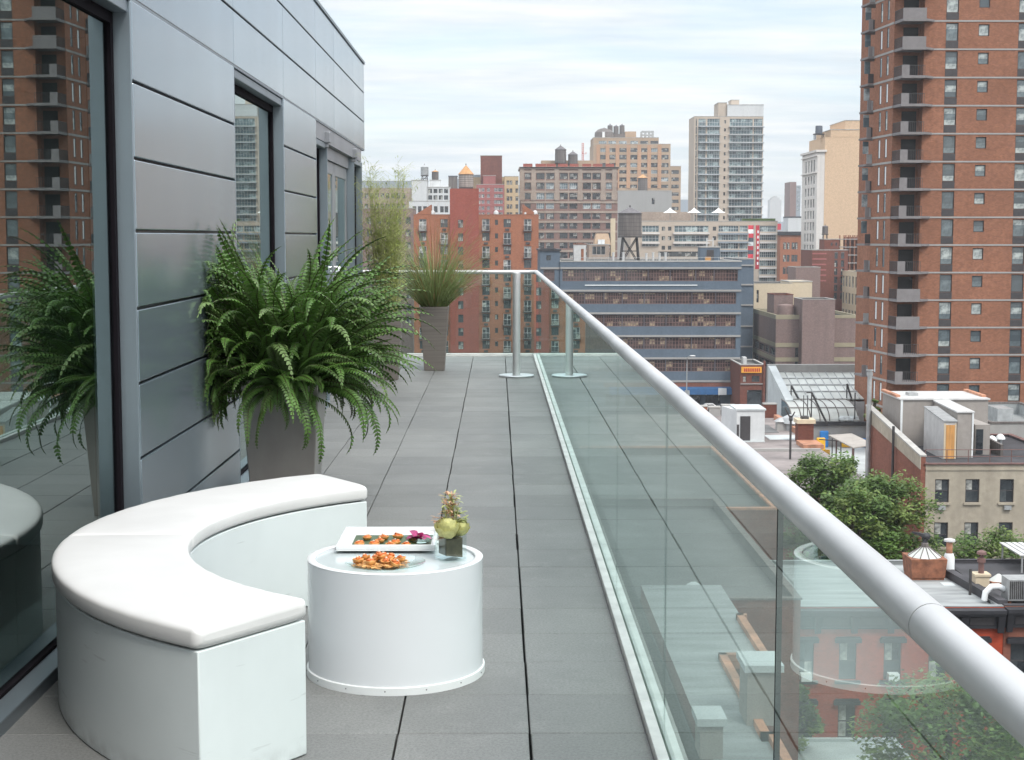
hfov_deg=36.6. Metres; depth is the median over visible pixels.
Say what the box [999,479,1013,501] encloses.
window
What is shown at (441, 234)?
window
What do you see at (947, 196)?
window
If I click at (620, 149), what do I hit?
window
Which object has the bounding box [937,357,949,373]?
window
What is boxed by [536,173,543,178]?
window
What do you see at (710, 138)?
window
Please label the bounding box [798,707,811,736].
window
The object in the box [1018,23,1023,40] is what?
window
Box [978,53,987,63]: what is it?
window
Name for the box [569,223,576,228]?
window
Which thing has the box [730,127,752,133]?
window
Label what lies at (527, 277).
window
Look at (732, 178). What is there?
window
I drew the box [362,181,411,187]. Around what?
building
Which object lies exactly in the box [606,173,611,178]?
window
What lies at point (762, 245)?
window
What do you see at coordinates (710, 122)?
window
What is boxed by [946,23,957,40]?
window
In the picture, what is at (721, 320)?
window
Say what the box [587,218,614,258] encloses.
dormer house
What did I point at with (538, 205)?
window
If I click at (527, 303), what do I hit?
window
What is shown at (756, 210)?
window
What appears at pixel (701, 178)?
window
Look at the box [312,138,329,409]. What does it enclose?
window
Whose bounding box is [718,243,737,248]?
window
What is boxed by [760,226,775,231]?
window
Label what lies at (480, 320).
apartment building
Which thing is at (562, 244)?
window
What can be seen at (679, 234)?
apartment building
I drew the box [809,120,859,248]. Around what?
tall building
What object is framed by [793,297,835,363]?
stair tower
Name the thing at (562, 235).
window
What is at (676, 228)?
window
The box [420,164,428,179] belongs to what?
water tank
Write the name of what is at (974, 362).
window
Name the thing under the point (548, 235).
window
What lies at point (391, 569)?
glass plate
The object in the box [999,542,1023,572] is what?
roof pergola
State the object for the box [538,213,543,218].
window
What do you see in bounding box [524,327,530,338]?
window
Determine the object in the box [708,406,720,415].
roof wall
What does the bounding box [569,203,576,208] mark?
window
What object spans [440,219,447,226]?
window
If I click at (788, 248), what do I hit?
apartment building
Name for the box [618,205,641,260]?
water tank
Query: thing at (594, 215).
window
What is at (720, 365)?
window
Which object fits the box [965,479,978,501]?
window
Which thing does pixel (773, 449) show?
building
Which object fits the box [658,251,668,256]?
window
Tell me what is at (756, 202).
window
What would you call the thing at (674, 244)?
window
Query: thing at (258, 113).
window
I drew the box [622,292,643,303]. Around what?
window
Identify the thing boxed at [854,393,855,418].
steel brace
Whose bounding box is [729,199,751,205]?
window
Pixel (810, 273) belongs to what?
brick block
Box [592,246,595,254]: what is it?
window
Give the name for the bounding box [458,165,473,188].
water tank
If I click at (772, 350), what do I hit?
window
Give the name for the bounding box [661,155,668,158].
window
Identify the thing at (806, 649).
window
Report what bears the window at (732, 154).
in the residential tower at (725, 167)
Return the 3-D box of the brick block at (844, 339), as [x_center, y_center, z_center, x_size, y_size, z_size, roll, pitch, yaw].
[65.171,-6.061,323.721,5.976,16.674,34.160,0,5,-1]
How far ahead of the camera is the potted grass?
17.96 m
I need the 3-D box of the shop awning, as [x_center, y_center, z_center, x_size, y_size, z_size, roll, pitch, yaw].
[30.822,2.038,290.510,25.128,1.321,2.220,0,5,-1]
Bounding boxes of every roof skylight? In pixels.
[902,531,947,579]
[990,573,1001,583]
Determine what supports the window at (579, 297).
in the loft building at (668, 317)
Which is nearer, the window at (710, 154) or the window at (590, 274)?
the window at (590, 274)
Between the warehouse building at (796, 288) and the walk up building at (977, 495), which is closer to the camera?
the walk up building at (977, 495)
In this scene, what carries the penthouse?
on the terrace slab at (530, 751)
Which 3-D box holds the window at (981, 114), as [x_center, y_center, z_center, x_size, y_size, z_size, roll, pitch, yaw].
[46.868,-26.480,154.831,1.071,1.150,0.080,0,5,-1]
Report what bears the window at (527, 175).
in the loft building at (572, 204)
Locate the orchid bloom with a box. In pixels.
[406,530,430,539]
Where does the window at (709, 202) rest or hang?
in the residential tower at (725, 167)
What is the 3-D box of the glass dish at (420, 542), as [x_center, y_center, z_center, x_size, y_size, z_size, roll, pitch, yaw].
[-0.343,0.587,5.725,0.110,0.026,0.110,0,5,-1]
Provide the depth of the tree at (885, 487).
94.16 m
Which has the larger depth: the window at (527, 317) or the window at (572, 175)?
the window at (572, 175)
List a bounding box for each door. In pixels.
[327,161,339,394]
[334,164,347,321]
[581,249,583,260]
[707,250,713,260]
[740,416,749,440]
[945,425,954,458]
[976,429,982,453]
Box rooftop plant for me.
[448,176,457,188]
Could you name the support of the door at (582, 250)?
in the roof shed at (579, 250)
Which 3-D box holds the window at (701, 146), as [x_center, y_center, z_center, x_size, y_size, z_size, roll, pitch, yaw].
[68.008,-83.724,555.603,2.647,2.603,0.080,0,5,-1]
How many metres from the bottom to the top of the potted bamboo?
2.453 m
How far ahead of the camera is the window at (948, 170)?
155.30 m
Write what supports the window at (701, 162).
in the residential tower at (725, 167)
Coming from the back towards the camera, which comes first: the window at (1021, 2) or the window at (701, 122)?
the window at (701, 122)
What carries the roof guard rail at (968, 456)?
on the walk up building at (977, 495)
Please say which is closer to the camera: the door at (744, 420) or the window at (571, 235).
the door at (744, 420)
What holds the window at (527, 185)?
in the loft building at (572, 204)
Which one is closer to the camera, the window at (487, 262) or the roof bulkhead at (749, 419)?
the roof bulkhead at (749, 419)
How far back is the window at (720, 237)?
448.94 m
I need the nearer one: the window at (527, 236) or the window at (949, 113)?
the window at (949, 113)
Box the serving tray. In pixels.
[336,527,437,550]
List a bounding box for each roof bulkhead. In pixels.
[697,238,720,260]
[721,404,765,441]
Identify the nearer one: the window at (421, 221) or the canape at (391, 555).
the canape at (391, 555)
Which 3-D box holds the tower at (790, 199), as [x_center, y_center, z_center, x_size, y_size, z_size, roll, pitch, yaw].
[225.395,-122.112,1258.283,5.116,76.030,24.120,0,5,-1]
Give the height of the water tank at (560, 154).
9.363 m
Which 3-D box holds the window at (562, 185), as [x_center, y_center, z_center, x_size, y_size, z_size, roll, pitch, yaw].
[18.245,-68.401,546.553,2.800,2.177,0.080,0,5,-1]
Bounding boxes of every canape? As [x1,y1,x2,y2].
[352,556,363,562]
[354,540,364,544]
[361,553,369,559]
[363,534,371,539]
[364,557,375,564]
[369,540,379,544]
[375,537,384,542]
[377,552,387,559]
[379,533,388,539]
[380,557,389,564]
[385,541,395,544]
[386,553,394,558]
[390,559,399,566]
[391,538,400,544]
[392,532,402,538]
[395,554,405,561]
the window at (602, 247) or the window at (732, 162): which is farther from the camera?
the window at (732, 162)
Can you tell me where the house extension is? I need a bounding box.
[798,737,910,759]
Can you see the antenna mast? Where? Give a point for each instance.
(790, 431)
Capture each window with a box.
[0,0,141,736]
[229,69,285,482]
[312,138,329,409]
[346,158,362,372]
[419,219,425,230]
[419,233,425,240]
[419,246,426,257]
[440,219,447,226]
[440,233,447,243]
[482,219,489,230]
[482,233,489,240]
[482,246,489,257]
[482,260,489,267]
[482,274,489,284]
[482,287,489,294]
[482,300,489,311]
[482,314,489,321]
[482,327,489,338]
[482,341,489,348]
[504,219,510,226]
[504,233,510,243]
[504,246,510,254]
[504,260,510,269]
[504,274,510,281]
[504,287,510,297]
[504,300,510,308]
[504,314,510,324]
[504,327,510,334]
[504,341,510,351]
[524,219,530,230]
[524,233,530,240]
[524,246,530,257]
[524,260,530,267]
[524,274,530,284]
[524,287,530,294]
[524,300,530,311]
[524,314,530,321]
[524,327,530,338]
[524,341,530,348]
[525,173,530,178]
[525,183,530,188]
[525,193,530,198]
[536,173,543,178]
[536,183,543,188]
[536,193,543,198]
[536,203,543,208]
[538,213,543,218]
[539,223,543,228]
[539,233,543,238]
[539,242,543,247]
[544,269,554,280]
[546,173,553,178]
[546,183,553,188]
[546,193,553,198]
[546,203,553,208]
[546,213,553,218]
[546,223,553,228]
[546,233,553,238]
[546,242,553,247]
[560,173,567,178]
[560,183,567,188]
[560,193,567,198]
[560,203,567,208]
[560,213,567,218]
[560,223,567,228]
[560,233,567,238]
[560,242,567,247]
[560,252,567,257]
[562,269,584,280]
[564,292,584,303]
[569,183,576,188]
[569,193,576,198]
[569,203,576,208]
[569,213,576,218]
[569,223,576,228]
[569,233,576,238]
[569,242,576,247]
[570,173,576,178]
[583,173,590,178]
[583,183,590,188]
[583,193,590,198]
[583,203,590,208]
[583,213,590,218]
[583,223,590,228]
[583,233,590,238]
[585,269,604,280]
[585,292,603,303]
[592,183,599,188]
[592,193,599,198]
[592,203,599,208]
[592,213,599,218]
[592,223,599,228]
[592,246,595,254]
[592,315,603,324]
[593,173,599,178]
[597,246,600,254]
[601,246,604,254]
[604,292,621,303]
[604,315,621,325]
[605,269,625,280]
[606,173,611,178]
[606,183,611,188]
[606,193,611,198]
[606,203,611,208]
[606,213,611,218]
[619,148,626,151]
[619,155,626,158]
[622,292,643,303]
[622,315,643,325]
[622,337,643,348]
[626,269,647,280]
[642,226,658,231]
[642,235,658,241]
[642,244,658,245]
[644,292,665,303]
[644,315,665,325]
[644,337,665,348]
[646,360,664,370]
[648,269,669,280]
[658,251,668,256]
[661,148,668,151]
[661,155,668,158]
[666,292,691,303]
[666,315,690,325]
[666,337,690,348]
[666,360,690,370]
[669,251,680,256]
[670,269,695,280]
[671,170,678,173]
[671,177,678,180]
[674,226,707,231]
[674,235,707,241]
[674,244,707,245]
[679,251,690,256]
[690,395,699,403]
[691,251,697,256]
[691,360,714,370]
[692,292,714,303]
[692,315,714,325]
[692,337,714,348]
[696,269,713,280]
[697,207,704,213]
[697,215,704,220]
[698,119,705,125]
[698,127,705,133]
[698,135,705,141]
[698,143,704,149]
[698,151,704,157]
[698,159,704,165]
[698,167,704,173]
[698,175,704,181]
[698,183,704,189]
[698,191,704,197]
[698,199,704,205]
[705,395,719,404]
[706,191,718,197]
[706,199,718,205]
[706,207,718,213]
[706,215,718,220]
[707,119,719,125]
[707,127,719,133]
[707,135,719,141]
[707,143,718,149]
[707,151,718,157]
[707,159,718,165]
[707,167,718,173]
[707,175,718,181]
[707,183,718,189]
[714,269,737,280]
[715,337,734,348]
[715,360,729,370]
[716,292,735,303]
[716,315,735,325]
[718,226,737,231]
[718,235,737,239]
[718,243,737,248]
[720,252,737,256]
[728,215,750,220]
[729,135,752,141]
[729,143,751,149]
[729,151,751,157]
[729,159,751,165]
[729,167,751,173]
[729,175,751,181]
[729,183,751,189]
[729,191,751,197]
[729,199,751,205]
[729,207,750,213]
[730,119,752,125]
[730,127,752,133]
[739,235,746,239]
[739,243,746,248]
[739,252,746,256]
[740,226,747,231]
[747,390,761,405]
[752,376,758,381]
[753,151,761,157]
[753,159,761,165]
[753,167,761,173]
[753,175,761,181]
[753,183,761,189]
[753,191,760,197]
[753,199,760,205]
[753,207,760,213]
[753,215,760,218]
[754,119,761,125]
[754,127,761,133]
[754,135,761,141]
[754,143,761,149]
[759,269,774,274]
[759,278,774,280]
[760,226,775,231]
[760,235,775,239]
[760,243,775,248]
[760,252,775,256]
[760,260,775,265]
[770,347,774,354]
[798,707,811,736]
[799,643,813,678]
[837,705,854,736]
[839,643,855,678]
[882,718,898,737]
[883,643,900,678]
[928,655,944,678]
[934,522,947,546]
[935,479,948,501]
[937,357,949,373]
[937,384,948,390]
[938,329,949,346]
[939,274,951,291]
[939,302,950,319]
[940,247,952,264]
[941,191,953,208]
[941,219,952,236]
[942,164,954,181]
[943,136,954,153]
[944,80,956,97]
[944,108,955,125]
[945,51,957,68]
[946,0,958,12]
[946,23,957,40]
[964,522,977,546]
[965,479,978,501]
[969,358,979,368]
[969,385,978,391]
[970,331,980,341]
[971,303,980,314]
[972,248,982,259]
[972,276,981,286]
[973,221,983,231]
[974,193,984,203]
[975,137,985,148]
[975,165,984,175]
[976,109,986,120]
[977,81,987,91]
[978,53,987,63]
[979,0,989,7]
[979,24,988,35]
[998,522,1011,545]
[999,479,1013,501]
[1008,357,1020,373]
[1008,384,1019,400]
[1009,329,1021,346]
[1010,302,1021,319]
[1010,644,1023,672]
[1011,274,1022,291]
[1012,219,1023,236]
[1012,247,1023,264]
[1013,191,1023,208]
[1014,164,1023,181]
[1015,136,1023,153]
[1016,108,1023,125]
[1017,51,1023,68]
[1017,80,1023,97]
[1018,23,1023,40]
[1019,0,1023,12]
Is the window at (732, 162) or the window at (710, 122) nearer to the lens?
the window at (710, 122)
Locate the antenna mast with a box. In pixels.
[784,407,794,458]
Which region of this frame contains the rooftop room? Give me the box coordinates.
[881,389,989,455]
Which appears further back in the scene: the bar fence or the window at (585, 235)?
the window at (585, 235)
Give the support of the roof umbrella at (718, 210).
on the apartment building at (679, 234)
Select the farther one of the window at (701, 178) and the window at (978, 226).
the window at (701, 178)
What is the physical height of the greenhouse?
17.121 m
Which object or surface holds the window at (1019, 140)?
in the brick tower at (939, 296)
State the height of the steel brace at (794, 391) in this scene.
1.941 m
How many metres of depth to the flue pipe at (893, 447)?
120.22 m
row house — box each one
[771,560,1006,759]
[945,559,1023,759]
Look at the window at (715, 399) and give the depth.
292.27 m
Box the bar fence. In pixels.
[819,438,841,458]
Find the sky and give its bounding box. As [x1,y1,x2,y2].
[318,0,861,221]
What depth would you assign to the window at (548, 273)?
290.14 m
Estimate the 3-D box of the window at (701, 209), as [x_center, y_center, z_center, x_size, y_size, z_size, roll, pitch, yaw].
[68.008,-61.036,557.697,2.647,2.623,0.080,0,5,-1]
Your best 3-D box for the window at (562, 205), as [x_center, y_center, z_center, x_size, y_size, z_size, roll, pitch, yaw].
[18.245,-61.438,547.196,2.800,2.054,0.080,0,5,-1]
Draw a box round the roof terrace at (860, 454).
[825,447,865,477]
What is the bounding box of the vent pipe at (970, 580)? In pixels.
[969,569,971,594]
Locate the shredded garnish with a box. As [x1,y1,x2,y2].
[352,557,409,568]
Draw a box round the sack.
[839,416,846,421]
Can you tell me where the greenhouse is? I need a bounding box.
[766,364,865,446]
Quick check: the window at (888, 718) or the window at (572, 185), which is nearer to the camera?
the window at (888, 718)
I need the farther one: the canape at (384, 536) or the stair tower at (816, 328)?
the stair tower at (816, 328)
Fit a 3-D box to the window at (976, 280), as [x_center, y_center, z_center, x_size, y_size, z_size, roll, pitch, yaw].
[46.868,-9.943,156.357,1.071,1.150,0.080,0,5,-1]
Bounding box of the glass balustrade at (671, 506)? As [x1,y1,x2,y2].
[363,270,1023,759]
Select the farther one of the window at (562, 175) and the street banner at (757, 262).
the window at (562, 175)
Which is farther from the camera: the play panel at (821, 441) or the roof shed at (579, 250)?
the roof shed at (579, 250)
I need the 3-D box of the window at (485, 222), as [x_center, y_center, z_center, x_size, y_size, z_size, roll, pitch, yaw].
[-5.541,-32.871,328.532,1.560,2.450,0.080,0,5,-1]
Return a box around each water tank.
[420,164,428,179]
[432,170,438,179]
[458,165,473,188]
[555,144,565,166]
[568,151,577,166]
[613,125,618,133]
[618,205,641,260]
[619,124,624,133]
[638,173,647,189]
[822,225,827,238]
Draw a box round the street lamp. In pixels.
[685,355,694,395]
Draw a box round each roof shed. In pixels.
[573,244,585,260]
[923,406,957,458]
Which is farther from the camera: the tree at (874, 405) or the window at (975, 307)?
the window at (975, 307)
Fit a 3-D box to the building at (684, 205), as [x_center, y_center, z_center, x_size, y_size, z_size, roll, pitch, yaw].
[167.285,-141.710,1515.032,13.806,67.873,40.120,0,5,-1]
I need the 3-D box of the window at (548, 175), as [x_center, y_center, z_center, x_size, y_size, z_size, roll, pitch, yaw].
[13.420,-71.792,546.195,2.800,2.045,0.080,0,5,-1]
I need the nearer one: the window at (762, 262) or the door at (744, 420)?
the door at (744, 420)
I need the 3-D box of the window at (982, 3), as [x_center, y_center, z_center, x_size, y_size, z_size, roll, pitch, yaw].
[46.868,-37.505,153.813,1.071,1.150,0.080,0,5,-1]
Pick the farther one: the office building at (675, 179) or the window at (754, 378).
the office building at (675, 179)
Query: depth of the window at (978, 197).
155.57 m
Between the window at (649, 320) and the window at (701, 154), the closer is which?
the window at (649, 320)
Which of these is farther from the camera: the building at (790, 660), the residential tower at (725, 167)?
the residential tower at (725, 167)
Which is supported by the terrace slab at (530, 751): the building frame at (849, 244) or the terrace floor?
the terrace floor
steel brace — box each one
[790,385,798,398]
[803,392,827,424]
[846,384,851,398]
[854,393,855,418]
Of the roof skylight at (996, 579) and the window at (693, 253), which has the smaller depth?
the roof skylight at (996, 579)
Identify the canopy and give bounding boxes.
[828,433,865,458]
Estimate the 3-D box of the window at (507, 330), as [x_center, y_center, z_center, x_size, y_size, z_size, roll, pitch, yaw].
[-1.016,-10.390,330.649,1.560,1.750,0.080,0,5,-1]
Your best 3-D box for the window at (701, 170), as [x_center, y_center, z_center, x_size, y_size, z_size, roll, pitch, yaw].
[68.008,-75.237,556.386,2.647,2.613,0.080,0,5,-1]
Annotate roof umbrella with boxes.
[663,208,676,212]
[688,208,700,212]
[712,208,724,214]
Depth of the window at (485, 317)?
330.30 m
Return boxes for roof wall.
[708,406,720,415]
[762,403,777,417]
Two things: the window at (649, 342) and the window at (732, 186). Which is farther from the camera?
the window at (732, 186)
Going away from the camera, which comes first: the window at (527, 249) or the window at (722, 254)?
the window at (527, 249)
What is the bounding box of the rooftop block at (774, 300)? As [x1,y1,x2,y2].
[767,293,793,314]
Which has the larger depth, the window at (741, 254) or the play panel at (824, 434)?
the window at (741, 254)
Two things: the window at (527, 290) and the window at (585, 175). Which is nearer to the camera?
the window at (527, 290)
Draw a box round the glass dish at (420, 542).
[404,535,433,543]
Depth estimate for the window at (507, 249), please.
329.01 m
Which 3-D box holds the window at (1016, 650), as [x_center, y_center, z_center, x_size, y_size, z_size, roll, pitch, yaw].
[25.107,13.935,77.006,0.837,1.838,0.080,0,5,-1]
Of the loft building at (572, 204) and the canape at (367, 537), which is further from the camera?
the loft building at (572, 204)
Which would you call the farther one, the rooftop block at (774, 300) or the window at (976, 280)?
the rooftop block at (774, 300)
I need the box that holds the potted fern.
[197,217,441,481]
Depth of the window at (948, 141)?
155.07 m
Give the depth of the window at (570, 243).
548.45 m
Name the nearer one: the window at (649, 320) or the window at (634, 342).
the window at (649, 320)
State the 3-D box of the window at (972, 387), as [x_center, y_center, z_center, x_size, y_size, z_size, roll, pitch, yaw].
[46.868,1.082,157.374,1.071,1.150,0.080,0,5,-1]
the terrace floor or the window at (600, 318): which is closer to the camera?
the terrace floor
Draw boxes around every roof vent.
[774,417,785,430]
[783,414,799,430]
[995,434,1004,443]
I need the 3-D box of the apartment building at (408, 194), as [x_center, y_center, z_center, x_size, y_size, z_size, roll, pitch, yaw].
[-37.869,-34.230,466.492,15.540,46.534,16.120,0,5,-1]
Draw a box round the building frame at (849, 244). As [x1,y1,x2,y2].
[839,235,856,269]
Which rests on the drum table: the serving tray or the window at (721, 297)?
the serving tray
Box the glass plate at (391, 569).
[345,562,424,570]
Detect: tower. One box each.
[536,248,560,374]
[688,100,763,220]
[767,196,780,221]
[784,182,795,216]
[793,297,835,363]
[796,185,800,215]
[854,0,1023,420]
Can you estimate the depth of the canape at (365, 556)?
5.43 m
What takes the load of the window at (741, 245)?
in the apartment building at (679, 234)
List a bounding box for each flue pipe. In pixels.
[865,369,873,477]
[889,426,894,556]
[944,538,955,568]
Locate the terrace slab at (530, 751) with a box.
[447,361,531,759]
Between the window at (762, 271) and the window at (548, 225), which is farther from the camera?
the window at (548, 225)
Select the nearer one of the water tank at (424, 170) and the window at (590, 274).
the window at (590, 274)
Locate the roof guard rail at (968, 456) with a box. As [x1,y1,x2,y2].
[925,449,1023,462]
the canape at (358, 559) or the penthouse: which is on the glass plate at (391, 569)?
the canape at (358, 559)
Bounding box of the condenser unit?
[981,575,1023,602]
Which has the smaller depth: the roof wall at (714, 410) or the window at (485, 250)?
the roof wall at (714, 410)
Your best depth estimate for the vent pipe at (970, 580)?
79.72 m
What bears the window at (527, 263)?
in the apartment building at (480, 320)
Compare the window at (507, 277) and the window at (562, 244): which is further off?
the window at (562, 244)
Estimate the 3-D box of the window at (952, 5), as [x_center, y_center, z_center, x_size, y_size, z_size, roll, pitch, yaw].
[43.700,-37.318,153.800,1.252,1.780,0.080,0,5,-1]
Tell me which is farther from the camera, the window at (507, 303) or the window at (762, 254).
the window at (762, 254)
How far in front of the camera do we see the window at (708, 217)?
558.04 m
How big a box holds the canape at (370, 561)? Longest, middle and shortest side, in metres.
0.042 x 0.042 x 0.026 m
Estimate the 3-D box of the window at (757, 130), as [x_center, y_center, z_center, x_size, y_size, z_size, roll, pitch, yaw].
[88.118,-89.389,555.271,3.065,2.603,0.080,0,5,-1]
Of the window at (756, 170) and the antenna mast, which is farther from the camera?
the window at (756, 170)
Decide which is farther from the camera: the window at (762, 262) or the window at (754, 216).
the window at (754, 216)
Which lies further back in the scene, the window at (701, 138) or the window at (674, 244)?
the window at (701, 138)
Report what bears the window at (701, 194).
in the residential tower at (725, 167)
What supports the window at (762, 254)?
in the apartment building at (679, 234)
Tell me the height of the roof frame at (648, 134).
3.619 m
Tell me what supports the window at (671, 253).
in the apartment building at (679, 234)
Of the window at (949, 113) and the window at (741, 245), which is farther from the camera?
the window at (741, 245)
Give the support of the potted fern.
on the terrace floor
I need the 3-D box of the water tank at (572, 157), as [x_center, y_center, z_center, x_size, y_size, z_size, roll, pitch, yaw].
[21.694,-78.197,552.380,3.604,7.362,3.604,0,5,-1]
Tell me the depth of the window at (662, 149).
744.08 m
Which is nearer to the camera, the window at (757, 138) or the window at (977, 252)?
the window at (977, 252)
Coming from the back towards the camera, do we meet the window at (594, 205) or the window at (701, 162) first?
the window at (701, 162)
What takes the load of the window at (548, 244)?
in the loft building at (572, 204)
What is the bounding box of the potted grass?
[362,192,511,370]
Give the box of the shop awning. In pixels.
[679,387,731,394]
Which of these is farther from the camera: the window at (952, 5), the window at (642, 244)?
the window at (642, 244)
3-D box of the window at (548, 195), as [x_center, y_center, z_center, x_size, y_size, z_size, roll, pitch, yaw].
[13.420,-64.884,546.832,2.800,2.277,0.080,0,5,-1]
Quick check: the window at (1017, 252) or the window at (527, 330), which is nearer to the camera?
the window at (1017, 252)
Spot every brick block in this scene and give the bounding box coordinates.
[753,308,798,393]
[788,266,820,296]
[801,239,847,311]
[834,310,855,363]
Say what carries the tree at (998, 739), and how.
on the ground
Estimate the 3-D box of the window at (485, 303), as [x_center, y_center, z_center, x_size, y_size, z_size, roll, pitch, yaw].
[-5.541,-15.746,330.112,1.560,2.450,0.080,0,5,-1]
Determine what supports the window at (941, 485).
in the walk up building at (977, 495)
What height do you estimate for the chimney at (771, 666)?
1.920 m
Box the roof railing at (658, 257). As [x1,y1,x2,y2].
[574,257,739,260]
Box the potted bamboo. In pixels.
[352,154,421,379]
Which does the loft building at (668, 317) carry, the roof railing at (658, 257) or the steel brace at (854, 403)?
the roof railing at (658, 257)
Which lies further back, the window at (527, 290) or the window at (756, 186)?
the window at (756, 186)
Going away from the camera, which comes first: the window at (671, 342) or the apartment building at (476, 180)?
the window at (671, 342)
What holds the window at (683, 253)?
in the apartment building at (679, 234)
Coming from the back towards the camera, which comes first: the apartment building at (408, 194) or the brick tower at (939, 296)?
the apartment building at (408, 194)
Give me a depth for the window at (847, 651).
76.90 m
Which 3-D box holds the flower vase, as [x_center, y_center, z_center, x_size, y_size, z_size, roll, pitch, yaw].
[-0.222,0.517,5.497,0.137,0.246,0.146,1,5,15]
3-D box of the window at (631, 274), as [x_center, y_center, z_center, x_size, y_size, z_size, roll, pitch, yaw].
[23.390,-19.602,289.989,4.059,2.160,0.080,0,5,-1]
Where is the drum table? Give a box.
[306,541,484,695]
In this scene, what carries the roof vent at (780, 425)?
on the building at (773, 449)
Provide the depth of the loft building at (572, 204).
546.86 m
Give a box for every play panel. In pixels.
[816,438,824,449]
[820,431,828,446]
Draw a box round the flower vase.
[431,490,469,556]
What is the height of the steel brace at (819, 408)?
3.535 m
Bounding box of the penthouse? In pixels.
[0,0,364,736]
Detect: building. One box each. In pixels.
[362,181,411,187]
[362,188,411,207]
[362,208,415,352]
[409,180,450,213]
[413,189,538,352]
[473,155,503,213]
[473,177,503,188]
[504,176,518,213]
[518,160,618,258]
[560,259,741,406]
[590,128,670,189]
[616,414,893,559]
[617,190,671,258]
[624,212,777,280]
[663,624,791,759]
[664,515,801,759]
[670,166,680,211]
[681,200,687,211]
[724,257,753,358]
[730,356,765,406]
[753,280,812,313]
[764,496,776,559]
[777,232,800,280]
[783,216,800,231]
[800,150,826,248]
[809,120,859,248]
[842,270,856,314]
[865,405,1023,558]
[988,402,1023,437]
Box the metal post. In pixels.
[499,272,533,377]
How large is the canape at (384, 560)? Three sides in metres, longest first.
0.040 x 0.040 x 0.025 m
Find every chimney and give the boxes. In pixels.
[767,651,783,725]
[793,416,815,440]
[972,550,990,586]
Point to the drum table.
(417, 630)
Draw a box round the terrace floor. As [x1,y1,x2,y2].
[0,356,653,759]
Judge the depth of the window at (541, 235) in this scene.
548.04 m
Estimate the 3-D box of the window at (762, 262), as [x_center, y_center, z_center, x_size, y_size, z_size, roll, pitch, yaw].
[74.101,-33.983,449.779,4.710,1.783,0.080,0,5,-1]
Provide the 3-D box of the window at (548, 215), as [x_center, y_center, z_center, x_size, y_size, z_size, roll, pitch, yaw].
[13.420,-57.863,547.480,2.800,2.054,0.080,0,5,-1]
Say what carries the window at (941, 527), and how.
in the walk up building at (977, 495)
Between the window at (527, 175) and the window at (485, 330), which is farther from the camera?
the window at (527, 175)
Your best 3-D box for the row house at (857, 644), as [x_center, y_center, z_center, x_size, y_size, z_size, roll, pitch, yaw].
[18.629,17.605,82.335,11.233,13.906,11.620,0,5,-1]
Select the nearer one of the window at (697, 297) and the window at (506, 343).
the window at (697, 297)
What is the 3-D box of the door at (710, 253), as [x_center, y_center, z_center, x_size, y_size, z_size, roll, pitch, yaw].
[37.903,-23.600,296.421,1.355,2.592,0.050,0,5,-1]
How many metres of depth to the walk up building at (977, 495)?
113.75 m
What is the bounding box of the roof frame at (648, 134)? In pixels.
[640,131,653,136]
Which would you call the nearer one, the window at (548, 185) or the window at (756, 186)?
the window at (548, 185)
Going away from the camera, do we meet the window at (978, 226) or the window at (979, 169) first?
the window at (979, 169)
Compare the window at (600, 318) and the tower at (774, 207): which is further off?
the tower at (774, 207)
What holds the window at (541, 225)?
in the loft building at (572, 204)
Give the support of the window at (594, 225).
in the loft building at (572, 204)
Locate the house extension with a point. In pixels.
(832, 748)
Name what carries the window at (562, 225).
in the loft building at (572, 204)
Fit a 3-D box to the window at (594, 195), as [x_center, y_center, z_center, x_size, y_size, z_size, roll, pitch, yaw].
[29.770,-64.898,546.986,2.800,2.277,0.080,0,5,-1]
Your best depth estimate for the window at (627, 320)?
290.74 m
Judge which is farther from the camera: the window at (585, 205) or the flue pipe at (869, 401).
the window at (585, 205)
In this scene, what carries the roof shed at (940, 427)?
on the walk up building at (977, 495)
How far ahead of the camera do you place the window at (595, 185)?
546.71 m
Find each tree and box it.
[783,448,875,559]
[785,480,911,559]
[798,683,825,750]
[819,468,945,559]
[846,661,1023,759]
[863,399,881,417]
[940,523,1023,558]
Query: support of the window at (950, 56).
in the brick tower at (939, 296)
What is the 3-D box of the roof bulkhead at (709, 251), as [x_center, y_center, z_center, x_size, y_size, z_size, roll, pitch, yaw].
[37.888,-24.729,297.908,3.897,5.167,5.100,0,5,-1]
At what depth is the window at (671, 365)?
291.63 m
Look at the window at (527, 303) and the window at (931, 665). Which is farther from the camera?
the window at (527, 303)
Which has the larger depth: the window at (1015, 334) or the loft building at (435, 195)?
the loft building at (435, 195)
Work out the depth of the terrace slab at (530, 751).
6.59 m
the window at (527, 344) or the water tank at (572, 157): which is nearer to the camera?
the window at (527, 344)
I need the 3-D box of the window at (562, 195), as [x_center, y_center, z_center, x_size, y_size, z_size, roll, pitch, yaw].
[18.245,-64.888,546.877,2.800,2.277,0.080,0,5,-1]
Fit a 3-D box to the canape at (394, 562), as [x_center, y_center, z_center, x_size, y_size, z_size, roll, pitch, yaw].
[-0.403,0.629,5.350,0.040,0.025,0.040,22,15,-24]
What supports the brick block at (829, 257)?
on the ground
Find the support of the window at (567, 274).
in the loft building at (668, 317)
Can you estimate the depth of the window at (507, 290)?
329.86 m
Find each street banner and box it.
[748,225,753,258]
[755,224,759,270]
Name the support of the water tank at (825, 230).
on the brick block at (829, 257)
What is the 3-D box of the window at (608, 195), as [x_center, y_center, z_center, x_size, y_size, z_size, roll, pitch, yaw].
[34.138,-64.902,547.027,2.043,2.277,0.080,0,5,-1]
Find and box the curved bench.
[51,474,366,759]
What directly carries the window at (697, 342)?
in the loft building at (668, 317)
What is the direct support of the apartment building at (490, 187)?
on the ground
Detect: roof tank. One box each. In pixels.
[777,304,794,314]
[813,126,824,139]
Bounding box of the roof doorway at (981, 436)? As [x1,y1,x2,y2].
[973,419,989,454]

